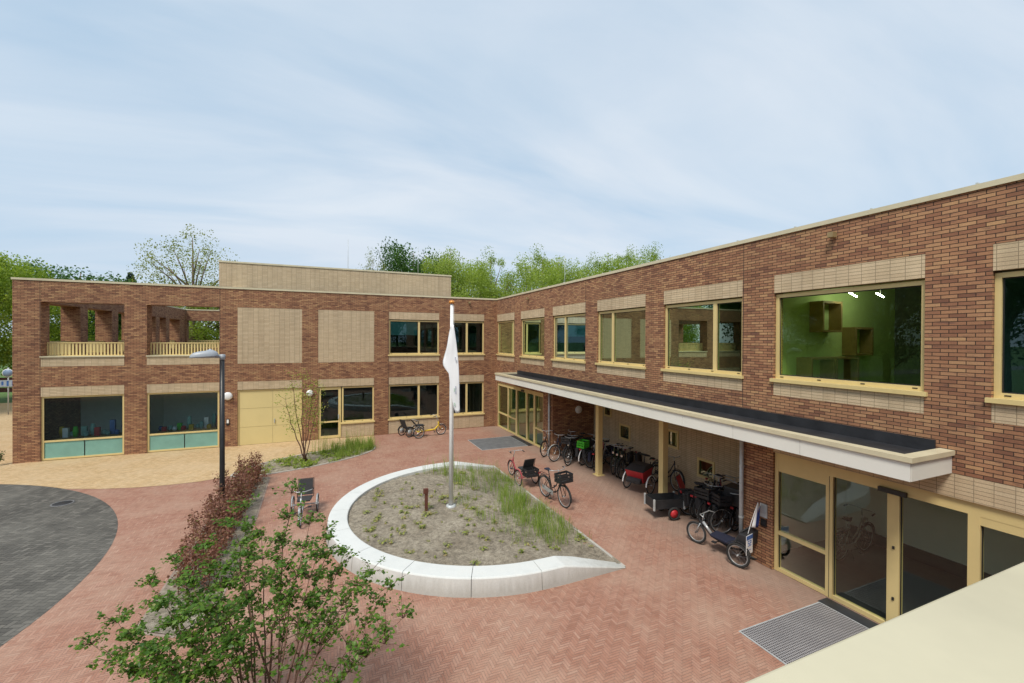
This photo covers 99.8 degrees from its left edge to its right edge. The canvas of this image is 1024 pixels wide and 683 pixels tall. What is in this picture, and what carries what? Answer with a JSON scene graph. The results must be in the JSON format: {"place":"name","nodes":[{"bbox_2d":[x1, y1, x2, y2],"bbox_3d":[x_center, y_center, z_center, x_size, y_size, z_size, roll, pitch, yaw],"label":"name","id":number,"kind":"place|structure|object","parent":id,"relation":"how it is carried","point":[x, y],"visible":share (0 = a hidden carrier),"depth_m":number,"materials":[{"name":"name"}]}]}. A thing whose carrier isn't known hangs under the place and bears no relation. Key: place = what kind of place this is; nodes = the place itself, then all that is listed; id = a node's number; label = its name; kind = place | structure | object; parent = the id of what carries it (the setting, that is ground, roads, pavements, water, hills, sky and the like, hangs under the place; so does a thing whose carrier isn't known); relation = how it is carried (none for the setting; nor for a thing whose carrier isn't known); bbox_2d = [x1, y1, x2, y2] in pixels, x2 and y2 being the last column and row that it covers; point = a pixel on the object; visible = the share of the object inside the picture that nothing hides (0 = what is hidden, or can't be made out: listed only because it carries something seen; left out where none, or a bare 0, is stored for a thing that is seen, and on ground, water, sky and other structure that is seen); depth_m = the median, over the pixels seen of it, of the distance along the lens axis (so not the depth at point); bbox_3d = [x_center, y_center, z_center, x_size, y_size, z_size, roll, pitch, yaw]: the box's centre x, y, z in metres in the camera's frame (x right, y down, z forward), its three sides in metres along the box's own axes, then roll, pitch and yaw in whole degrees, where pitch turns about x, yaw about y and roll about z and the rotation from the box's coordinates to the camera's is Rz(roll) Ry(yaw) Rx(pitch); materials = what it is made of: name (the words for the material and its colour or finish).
{"place":"outdoors","nodes":[
{"label":"outdoors","id":0,"kind":"place"},
{"bbox_2d":[0,484,117,645],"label":"grey brick paving","id":1,"kind":"structure","parent":0,"point":[50,557],"depth_m":10.55,"materials":[{"name":"brick"}]},
{"bbox_2d":[50,500,74,506],"bbox_3d":[-13.797,4.952,13.240,0.537,0.010,0.537,0,0,-23],"label":"manhole cover","id":2,"kind":"object","parent":1,"relation":"on","point":[61,503],"visible":1,"depth_m":13.21,"materials":[{"name":"metal"}]},
{"bbox_2d":[0,342,213,402],"bbox_3d":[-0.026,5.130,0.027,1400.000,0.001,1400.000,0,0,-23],"label":"ground","id":3,"kind":"structure","parent":0,"point":[3,397],"depth_m":37.91,"materials":[{"name":"green plant"}]},
{"bbox_2d":[0,250,54,375],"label":"tree","id":4,"kind":"object","parent":3,"relation":"on","point":[6,264],"visible":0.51,"depth_m":33.64,"materials":[{"name":"green plant"}]},
{"bbox_2d":[0,267,94,369],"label":"tree","id":5,"kind":"object","parent":3,"relation":"on","point":[55,331],"visible":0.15,"depth_m":34.03,"materials":[{"name":"green plant"}]},
{"bbox_2d":[2,257,142,343],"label":"tree","id":6,"kind":"object","parent":3,"relation":"on","point":[69,276],"visible":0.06,"depth_m":41.89,"materials":[{"name":"green plant"}]},
{"bbox_2d":[126,224,237,346],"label":"tree","id":7,"kind":"object","parent":3,"relation":"on","point":[193,272],"visible":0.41,"depth_m":40.59,"materials":[{"name":"green plant"}]},
{"bbox_2d":[173,281,218,346],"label":"tree","id":8,"kind":"object","parent":3,"relation":"on","point":[208,333],"visible":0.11,"depth_m":40.88,"materials":[{"name":"green plant"}]},
{"bbox_2d":[358,246,386,270],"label":"tree","id":9,"kind":"object","parent":3,"relation":"on","point":[369,261],"visible":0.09,"depth_m":47.60,"materials":[{"name":"green plant"}]},
{"bbox_2d":[373,237,461,292],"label":"tree","id":10,"kind":"object","parent":3,"relation":"on","point":[400,261],"visible":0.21,"depth_m":48.99,"materials":[{"name":"green plant"}]},
{"bbox_2d":[420,246,479,297],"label":"tree","id":11,"kind":"object","parent":3,"relation":"on","point":[447,263],"visible":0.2,"depth_m":47.53,"materials":[{"name":"green plant"}]},
{"bbox_2d":[456,257,503,297],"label":"tree","id":12,"kind":"object","parent":3,"relation":"on","point":[467,264],"visible":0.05,"depth_m":55.09,"materials":[{"name":"green plant"}]},
{"bbox_2d":[451,265,509,298],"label":"tree","id":13,"kind":"object","parent":3,"relation":"on","point":[470,275],"visible":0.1,"depth_m":50.05,"materials":[{"name":"green plant"}]},
{"bbox_2d":[462,245,520,297],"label":"tree","id":14,"kind":"object","parent":3,"relation":"on","point":[492,260],"visible":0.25,"depth_m":51.66,"materials":[{"name":"green plant"}]},
{"bbox_2d":[492,252,560,301],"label":"tree","id":15,"kind":"object","parent":3,"relation":"on","point":[527,286],"visible":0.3,"depth_m":50.89,"materials":[{"name":"green plant"}]},
{"bbox_2d":[515,243,570,291],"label":"tree","id":16,"kind":"object","parent":3,"relation":"on","point":[548,262],"visible":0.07,"depth_m":53.73,"materials":[{"name":"green plant"}]},
{"bbox_2d":[529,255,573,285],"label":"tree","id":17,"kind":"object","parent":3,"relation":"on","point":[561,269],"visible":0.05,"depth_m":56.51,"materials":[{"name":"green plant"}]},
{"bbox_2d":[565,258,602,280],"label":"tree","id":18,"kind":"object","parent":3,"relation":"on","point":[578,274],"visible":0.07,"depth_m":56.65,"materials":[{"name":"green plant"}]},
{"bbox_2d":[571,251,610,280],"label":"tree","id":19,"kind":"object","parent":3,"relation":"on","point":[603,264],"visible":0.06,"depth_m":59.02,"materials":[{"name":"green plant"}]},
{"bbox_2d":[592,252,627,273],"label":"tree","id":20,"kind":"object","parent":3,"relation":"on","point":[614,265],"visible":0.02,"depth_m":59.84,"materials":[{"name":"green plant"}]},
{"bbox_2d":[614,244,642,270],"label":"tree","id":21,"kind":"object","parent":3,"relation":"on","point":[626,257],"visible":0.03,"depth_m":61.39,"materials":[{"name":"green plant"}]},
{"bbox_2d":[621,245,655,266],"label":"tree","id":22,"kind":"object","parent":3,"relation":"on","point":[644,257],"visible":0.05,"depth_m":64.56,"materials":[{"name":"green plant"}]},
{"bbox_2d":[642,241,670,262],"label":"tree","id":23,"kind":"object","parent":3,"relation":"on","point":[656,257],"visible":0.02,"depth_m":68.82,"materials":[{"name":"green plant"}]},
{"bbox_2d":[0,403,374,488],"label":"yellow brick paving","id":24,"kind":"structure","parent":0,"point":[154,468],"depth_m":17.12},
{"bbox_2d":[0,368,11,414],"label":"road sign","id":25,"kind":"object","parent":24,"relation":"on","point":[7,372],"visible":0.91,"depth_m":28.27,"materials":[{"name":"metal"}]},
{"bbox_2d":[68,477,416,682],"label":"serviceberry tree","id":26,"kind":"object","parent":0,"point":[227,641],"visible":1,"depth_m":5.34,"materials":[{"name":"green plant"}]},
{"bbox_2d":[233,447,368,475],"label":"island soil","id":27,"kind":"structure","parent":0,"point":[278,468],"depth_m":17.69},
{"bbox_2d":[275,370,328,460],"bbox_3d":[-8.678,3.008,17.698,2.144,3.936,1.715,0,0,-23],"label":"young tree","id":28,"kind":"object","parent":27,"relation":"on","point":[304,455],"visible":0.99,"depth_m":17.77,"materials":[{"name":"green plant"}]},
{"bbox_2d":[234,445,375,473],"bbox_3d":[-8.375,4.879,18.214,2.243,0.179,5.830,1,0,39],"label":"ground cover","id":29,"kind":"object","parent":27,"relation":"on","point":[302,461],"visible":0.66,"depth_m":17.85,"materials":[{"name":"green plant"}]},
{"bbox_2d":[310,427,380,458],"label":"tall grass","id":30,"kind":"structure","parent":27,"relation":"on","point":[350,445],"depth_m":19.43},
{"bbox_2d":[0,426,884,682],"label":"red brick paving","id":31,"kind":"structure","parent":0,"point":[672,602],"depth_m":8.32,"materials":[{"name":"brick"}]},
{"bbox_2d":[138,477,269,637],"bbox_3d":[-7.608,4.994,11.528,1.250,0.013,9.198,0,0,-23],"label":"bed edging","id":32,"kind":"object","parent":31,"relation":"on","point":[163,635],"visible":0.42,"depth_m":8.90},
{"bbox_2d":[141,477,268,634],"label":"hedge soil","id":33,"kind":"structure","parent":31,"relation":"on","point":[252,510],"depth_m":9.18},
{"bbox_2d":[189,349,225,505],"bbox_3d":[-8.507,2.583,12.058,0.804,4.780,0.387,0,0,-23],"label":"street lamp","id":34,"kind":"object","parent":33,"relation":"on","point":[210,353],"visible":0.96,"depth_m":12.23,"materials":[{"name":"metal"}]},
{"bbox_2d":[167,451,268,595],"bbox_3d":[-7.897,4.418,12.067,1.387,1.156,8.109,0,0,-23],"label":"hedge","id":35,"kind":"object","parent":33,"relation":"on","point":[237,488],"visible":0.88,"depth_m":10.75,"materials":[{"name":"brown plant"}]},
{"bbox_2d":[230,445,374,477],"bbox_3d":[-8.440,4.946,18.189,2.200,0.031,6.040,1,0,43],"label":"bed edging","id":36,"kind":"object","parent":31,"relation":"on","point":[311,466],"visible":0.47,"depth_m":17.54,"materials":[{"name":"grey concrete"}]},
{"bbox_2d":[291,477,318,527],"bbox_3d":[-5.904,4.540,12.166,0.750,0.928,1.590,0,0,-19],"label":"tricycle","id":37,"kind":"object","parent":31,"relation":"on","point":[309,487],"visible":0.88,"depth_m":12.68,"materials":[{"name":"silver metal"}]},
{"bbox_2d":[398,419,423,436],"bbox_3d":[-5.269,4.496,22.967,0.750,0.908,1.490,1,0,39],"label":"tricycle","id":38,"kind":"object","parent":31,"relation":"on","point":[405,428],"visible":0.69,"depth_m":22.55,"materials":[{"name":"black paint"}]},
{"bbox_2d":[410,414,446,438],"bbox_3d":[-4.351,4.415,22.712,1.939,1.081,0.690,0,0,-29],"label":"tricycle","id":39,"kind":"object","parent":31,"relation":"on","point":[422,428],"visible":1,"depth_m":22.57,"materials":[{"name":"yellow paint"}]},
{"bbox_2d":[326,461,625,597],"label":"planter kerb","id":40,"kind":"structure","parent":31,"relation":"on","point":[432,579],"depth_m":8.99,"materials":[{"name":"concrete"}]},
{"bbox_2d":[348,468,620,571],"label":"planter soil","id":41,"kind":"structure","parent":40,"relation":"in","point":[464,550],"depth_m":11.11,"materials":[{"name":"soil"}]},
{"bbox_2d":[423,488,427,510],"bbox_3d":[-2.414,4.424,12.069,0.130,0.640,0.080,0,0,-23],"label":"bollard light","id":42,"kind":"object","parent":41,"relation":"on","point":[425,491],"visible":0.93,"depth_m":12.05,"materials":[{"name":"metal"}]},
{"bbox_2d":[446,300,455,508],"bbox_3d":[-1.746,1.790,12.420,0.280,5.970,0.280,0,0,-23],"label":"flagpole","id":43,"kind":"object","parent":41,"relation":"on","point":[450,504],"visible":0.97,"depth_m":12.38,"materials":[{"name":"metal"}]},
{"bbox_2d":[443,325,459,412],"bbox_3d":[-1.729,0.775,12.316,0.500,2.541,0.119,0,0,-1],"label":"flag","id":44,"kind":"object","parent":43,"relation":"hanging from","point":[450,363],"visible":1,"depth_m":12.30,"materials":[{"name":"white fabric"}]},
{"bbox_2d":[423,452,591,546],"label":"ornamental grass","id":45,"kind":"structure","parent":41,"relation":"on","point":[520,502],"depth_m":12.48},
{"bbox_2d":[468,436,527,449],"bbox_3d":[-0.734,4.976,21.297,2.350,0.010,2.200,0,0,-23],"label":"entrance mat","id":46,"kind":"object","parent":31,"relation":"on","point":[496,443],"visible":1,"depth_m":21.15,"materials":[{"name":"metal"}]},
{"bbox_2d":[11,173,1023,682],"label":"school building","id":47,"kind":"structure","parent":31,"relation":"on","point":[913,437],"depth_m":11.37,"materials":[{"name":"red brick"}]},
{"bbox_2d":[41,394,123,460],"bbox_3d":[-18.102,3.567,18.272,2.686,2.630,0.090,0,0,-23],"label":"window","id":48,"kind":"structure","parent":47,"relation":"in","point":[110,445],"depth_m":18.20,"materials":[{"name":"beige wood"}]},
{"bbox_2d":[56,432,121,439],"bbox_3d":[-18.461,4.506,19.110,2.400,0.760,0.500,0,0,-23],"label":"display shelf","id":49,"kind":"object","parent":47,"relation":"in","point":[80,436],"visible":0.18,"depth_m":18.86,"materials":[{"name":"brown wood"}]},
{"bbox_2d":[62,427,69,437],"bbox_3d":[-19.268,3.919,18.631,0.180,0.411,0.140,0,0,-23],"label":"craft object","id":50,"kind":"object","parent":49,"relation":"on","point":[65,432],"visible":1,"depth_m":18.57,"materials":[{"name":"white paint"}]},
{"bbox_2d":[110,419,115,433],"bbox_3d":[-17.970,3.814,19.422,0.180,0.626,0.140,0,0,-23],"label":"craft object","id":51,"kind":"object","parent":49,"relation":"on","point":[112,425],"visible":0.93,"depth_m":19.36,"materials":[{"name":"blue paint"}]},
{"bbox_2d":[147,391,218,451],"bbox_3d":[-14.904,3.576,19.632,2.696,2.630,0.090,0,0,-23],"label":"window","id":52,"kind":"structure","parent":47,"relation":"in","point":[156,442],"depth_m":19.57,"materials":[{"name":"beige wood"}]},
{"bbox_2d":[157,427,216,432],"bbox_3d":[-15.263,4.515,20.470,2.400,0.760,0.500,0,0,-23],"label":"display shelf","id":53,"kind":"object","parent":47,"relation":"in","point":[194,429],"visible":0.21,"depth_m":20.27,"materials":[{"name":"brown wood"}]},
{"bbox_2d":[238,388,301,445],"bbox_3d":[-11.735,3.605,20.970,2.736,2.630,0.110,0,0,-23],"label":"double door","id":54,"kind":"structure","parent":47,"relation":"in","point":[259,422],"depth_m":20.90,"materials":[{"name":"beige paint"}]},
{"bbox_2d":[318,387,340,438],"bbox_3d":[-9.308,3.607,22.008,1.076,2.600,0.140,0,0,-23],"label":"glazed door","id":55,"kind":"structure","parent":47,"relation":"in","point":[321,388],"depth_m":22.01,"materials":[{"name":"beige metal"}]},
{"bbox_2d":[341,385,374,423],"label":"window","id":56,"kind":"structure","parent":47,"relation":"in","point":[371,419],"depth_m":22.48,"materials":[{"name":"beige metal"}]},
{"bbox_2d":[388,320,439,355],"bbox_3d":[-5.345,-0.215,23.625,2.820,1.935,0.215,0,0,-23],"label":"window","id":57,"kind":"structure","parent":47,"relation":"in","point":[418,353],"depth_m":23.73,"materials":[{"name":"beige wood"}]},
{"bbox_2d":[388,383,439,420],"bbox_3d":[-5.362,3.260,23.643,2.820,1.885,0.215,0,0,-23],"label":"window","id":58,"kind":"structure","parent":47,"relation":"in","point":[418,416],"depth_m":23.75,"materials":[{"name":"beige metal"}]},
{"bbox_2d":[453,321,484,354],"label":"window","id":59,"kind":"structure","parent":47,"relation":"in","point":[466,352],"depth_m":24.83,"materials":[{"name":"beige wood"}]},
{"bbox_2d":[454,382,484,415],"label":"window","id":60,"kind":"structure","parent":47,"relation":"in","point":[466,412],"depth_m":24.85,"materials":[{"name":"beige wood"}]},
{"bbox_2d":[496,321,514,356],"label":"window","id":61,"kind":"structure","parent":47,"relation":"in","point":[505,329],"depth_m":24.31,"materials":[{"name":"beige wood"}]},
{"bbox_2d":[519,318,544,359],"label":"window","id":62,"kind":"structure","parent":47,"relation":"in","point":[532,329],"depth_m":21.11,"materials":[{"name":"beige wood"}]},
{"bbox_2d":[551,314,585,363],"bbox_3d":[2.356,-0.146,17.868,0.215,1.935,2.740,0,0,-23],"label":"window","id":63,"kind":"structure","parent":47,"relation":"in","point":[569,330],"depth_m":17.88,"materials":[{"name":"beige wood"}]},
{"bbox_2d":[595,308,645,368],"bbox_3d":[3.699,-0.122,14.711,0.215,1.935,2.740,0,0,-23],"label":"window","id":64,"kind":"structure","parent":47,"relation":"in","point":[621,332],"depth_m":14.67,"materials":[{"name":"beige wood"}]},
{"bbox_2d":[619,423,629,441],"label":"window","id":65,"kind":"structure","parent":47,"relation":"in","point":[624,430],"depth_m":17.84,"materials":[{"name":"beige wood"}]},
{"bbox_2d":[668,429,678,449],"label":"window","id":66,"kind":"structure","parent":47,"relation":"in","point":[673,436],"depth_m":15.30,"materials":[{"name":"beige wood"}]},
{"bbox_2d":[661,298,743,378],"bbox_3d":[5.041,-0.099,11.555,0.215,1.935,2.740,0,0,-23],"label":"window","id":67,"kind":"structure","parent":47,"relation":"in","point":[691,329],"depth_m":11.79,"materials":[{"name":"beige wood"}]},
{"bbox_2d":[697,457,714,480],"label":"window","id":68,"kind":"structure","parent":47,"relation":"in","point":[703,465],"depth_m":14.00,"materials":[{"name":"beige wood"}]},
{"bbox_2d":[760,503,767,518],"bbox_3d":[5.708,3.827,9.781,0.036,0.300,0.170,0,0,-23],"label":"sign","id":69,"kind":"object","parent":47,"relation":"attached to","point":[764,510],"visible":1,"depth_m":9.76,"materials":[{"name":"metal"}]},
{"bbox_2d":[796,357,835,377],"bbox_3d":[7.385,0.801,10.479,0.900,0.860,0.358,0,0,-23],"label":"wall shelf box","id":70,"kind":"object","parent":47,"relation":"attached to","point":[823,367],"visible":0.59,"depth_m":10.47,"materials":[{"name":"green wood"}]},
{"bbox_2d":[809,301,842,331],"bbox_3d":[7.753,-0.618,10.646,0.750,0.750,0.318,0,0,-23],"label":"wall shelf box","id":71,"kind":"object","parent":47,"relation":"attached to","point":[826,316],"visible":1,"depth_m":10.62,"materials":[{"name":"brown wood"}]},
{"bbox_2d":[835,356,858,379],"bbox_3d":[8.259,0.804,10.851,0.900,0.860,0.358,0,0,-23],"label":"wall shelf box","id":72,"kind":"object","parent":47,"relation":"attached to","point":[847,367],"visible":0.39,"depth_m":11.00,"materials":[{"name":"brown wood"}]},
{"bbox_2d":[769,280,927,396],"bbox_3d":[6.384,-0.075,8.399,0.215,1.935,2.740,0,0,-23],"label":"window","id":73,"kind":"structure","parent":47,"relation":"in","point":[905,389],"depth_m":8.19,"materials":[{"name":"beige wood"}]},
{"bbox_2d":[836,504,874,560],"bbox_3d":[8.116,4.523,10.221,1.824,1.123,0.614,0,3,-26],"label":"bicycle","id":74,"kind":"object","parent":47,"relation":"on","point":[849,545],"visible":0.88,"depth_m":10.15,"materials":[{"name":"black metal"}]},
{"bbox_2d":[842,327,873,355],"bbox_3d":[8.946,-0.014,11.159,0.750,0.720,0.318,0,0,-23],"label":"wall shelf box","id":75,"kind":"object","parent":47,"relation":"attached to","point":[857,341],"visible":1,"depth_m":11.12,"materials":[{"name":"brown wood"}]},
{"bbox_2d":[985,270,1023,405],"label":"window","id":76,"kind":"structure","parent":47,"relation":"in","point":[1001,397],"depth_m":6.40,"materials":[{"name":"beige metal"}]},
{"bbox_2d":[507,450,538,485],"bbox_3d":[0.283,4.511,15.624,0.750,1.011,1.992,0,0,-27],"label":"tricycle","id":77,"kind":"object","parent":31,"relation":"on","point":[528,468],"visible":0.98,"depth_m":15.01,"materials":[{"name":"red paint"}]},
{"bbox_2d":[540,429,554,456],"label":"bicycle","id":78,"kind":"object","parent":31,"relation":"on","point":[543,441],"visible":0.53,"depth_m":18.86,"materials":[{"name":"black paint"}]},
{"bbox_2d":[538,466,572,507],"bbox_3d":[1.318,4.471,13.559,0.614,1.123,1.824,-2,2,-29],"label":"bicycle","id":79,"kind":"object","parent":31,"relation":"on","point":[563,479],"visible":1,"depth_m":13.25,"materials":[{"name":"black paint"}]},
{"bbox_2d":[547,433,576,461],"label":"bicycle","id":80,"kind":"object","parent":31,"relation":"on","point":[553,445],"visible":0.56,"depth_m":18.14,"materials":[{"name":"black metal"}]},
{"bbox_2d":[564,436,580,465],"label":"bicycle","id":81,"kind":"object","parent":31,"relation":"on","point":[569,448],"visible":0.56,"depth_m":17.70,"materials":[{"name":"black paint"}]},
{"bbox_2d":[561,433,591,462],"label":"bicycle","id":82,"kind":"object","parent":31,"relation":"on","point":[564,440],"visible":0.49,"depth_m":17.95,"materials":[{"name":"green paint"}]},
{"bbox_2d":[559,429,593,456],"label":"bicycle","id":83,"kind":"object","parent":31,"relation":"on","point":[588,438],"visible":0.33,"depth_m":19.03,"materials":[{"name":"black paint"}]},
{"bbox_2d":[575,434,594,464],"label":"bicycle","id":84,"kind":"object","parent":31,"relation":"on","point":[582,449],"visible":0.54,"depth_m":17.39,"materials":[{"name":"black paint"}]},
{"bbox_2d":[588,438,609,469],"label":"bicycle","id":85,"kind":"object","parent":31,"relation":"on","point":[591,454],"visible":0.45,"depth_m":16.74,"materials":[{"name":"red paint"}]},
{"bbox_2d":[584,438,618,467],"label":"bicycle","id":86,"kind":"object","parent":31,"relation":"on","point":[608,450],"visible":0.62,"depth_m":17.59,"materials":[{"name":"black metal"}]},
{"bbox_2d":[607,442,622,474],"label":"bicycle","id":87,"kind":"object","parent":31,"relation":"on","point":[611,465],"visible":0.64,"depth_m":16.52,"materials":[{"name":"green paint"}]},
{"bbox_2d":[611,444,626,476],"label":"bicycle","id":88,"kind":"object","parent":31,"relation":"on","point":[616,459],"visible":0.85,"depth_m":16.29,"materials":[{"name":"green paint"}]},
{"bbox_2d":[616,445,641,478],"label":"bicycle","id":89,"kind":"object","parent":31,"relation":"on","point":[631,455],"visible":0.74,"depth_m":16.49,"materials":[{"name":"black paint"}]},
{"bbox_2d":[622,453,658,493],"bbox_3d":[4.677,4.430,14.978,1.889,1.223,0.950,0,0,-45],"label":"cargo tricycle","id":90,"kind":"object","parent":31,"relation":"on","point":[638,472],"visible":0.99,"depth_m":14.45,"materials":[{"name":"red paint"}]},
{"bbox_2d":[644,491,684,520],"bbox_3d":[4.788,4.761,12.613,1.700,0.589,0.810,0,0,-10],"label":"bicycle trailer","id":91,"kind":"object","parent":31,"relation":"on","point":[672,502],"visible":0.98,"depth_m":12.32,"materials":[{"name":"black plastic"}]},
{"bbox_2d":[652,456,684,490],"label":"bicycle","id":92,"kind":"object","parent":31,"relation":"on","point":[674,471],"visible":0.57,"depth_m":14.84,"materials":[{"name":"black paint"}]},
{"bbox_2d":[676,473,717,509],"bbox_3d":[5.735,4.594,12.932,1.513,0.928,0.750,1,0,36],"label":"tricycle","id":93,"kind":"object","parent":31,"relation":"on","point":[679,480],"visible":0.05,"depth_m":13.23,"materials":[{"name":"red plastic"}]},
{"bbox_2d":[678,474,723,517],"bbox_3d":[5.733,4.499,12.551,1.824,1.123,0.614,0,3,-1],"label":"bicycle","id":94,"kind":"object","parent":31,"relation":"on","point":[682,493],"visible":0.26,"depth_m":12.53,"materials":[{"name":"black metal"}]},
{"bbox_2d":[686,472,723,517],"bbox_3d":[5.762,4.498,12.675,1.824,1.123,0.614,0,3,-34],"label":"bicycle","id":95,"kind":"object","parent":31,"relation":"on","point":[696,498],"visible":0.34,"depth_m":12.30,"materials":[{"name":"black paint"}]},
{"bbox_2d":[692,478,736,522],"bbox_3d":[5.982,4.502,12.219,1.824,1.123,0.614,0,3,-6],"label":"bicycle","id":96,"kind":"object","parent":31,"relation":"on","point":[699,502],"visible":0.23,"depth_m":12.13,"materials":[{"name":"black paint"}]},
{"bbox_2d":[694,481,735,526],"bbox_3d":[5.788,4.502,12.087,1.824,1.123,0.614,0,-3,-29],"label":"bicycle","id":97,"kind":"object","parent":31,"relation":"on","point":[705,494],"visible":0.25,"depth_m":11.78,"materials":[{"name":"black paint"}]},
{"bbox_2d":[702,479,735,526],"bbox_3d":[6.052,4.503,12.008,1.824,1.123,0.614,0,3,-26],"label":"bicycle","id":98,"kind":"object","parent":31,"relation":"on","point":[707,507],"visible":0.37,"depth_m":11.68,"materials":[{"name":"black paint"}]},
{"bbox_2d":[704,474,738,512],"bbox_3d":[6.440,4.502,12.953,0.614,1.123,1.824,6,-2,-18],"label":"bicycle","id":99,"kind":"object","parent":31,"relation":"on","point":[720,475],"visible":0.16,"depth_m":13.28,"materials":[{"name":"red paint"}]},
{"bbox_2d":[686,502,759,567],"bbox_3d":[5.005,4.349,10.366,0.710,1.439,1.771,0,0,-35],"label":"recumbent tricycle","id":100,"kind":"object","parent":31,"relation":"on","point":[745,539],"visible":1,"depth_m":9.86,"materials":[{"name":"blue paint"}]},
{"bbox_2d":[708,491,738,533],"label":"bicycle","id":101,"kind":"object","parent":31,"relation":"on","point":[719,501],"visible":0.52,"depth_m":11.35,"materials":[{"name":"black paint"}]},
{"bbox_2d":[723,482,738,531],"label":"bicycle","id":102,"kind":"object","parent":31,"relation":"on","point":[729,488],"visible":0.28,"depth_m":11.34,"materials":[{"name":"black paint"}]},
{"bbox_2d":[739,602,868,664],"bbox_3d":[5.400,5.083,7.019,2.200,0.010,2.120,0,0,-23],"label":"entrance mat","id":103,"kind":"object","parent":31,"relation":"on","point":[790,637],"visible":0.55,"depth_m":7.56,"materials":[{"name":"metal"}]},
{"bbox_2d":[818,597,878,628],"bbox_3d":[6.554,5.087,7.499,0.280,0.011,2.200,0,0,-23],"label":"threshold","id":104,"kind":"object","parent":31,"relation":"on","point":[851,614],"visible":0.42,"depth_m":8.06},
{"bbox_2d":[0,0,1023,339],"label":"sky","id":105,"kind":"structure","parent":0,"point":[317,133],"materials":[{"name":"blue"}]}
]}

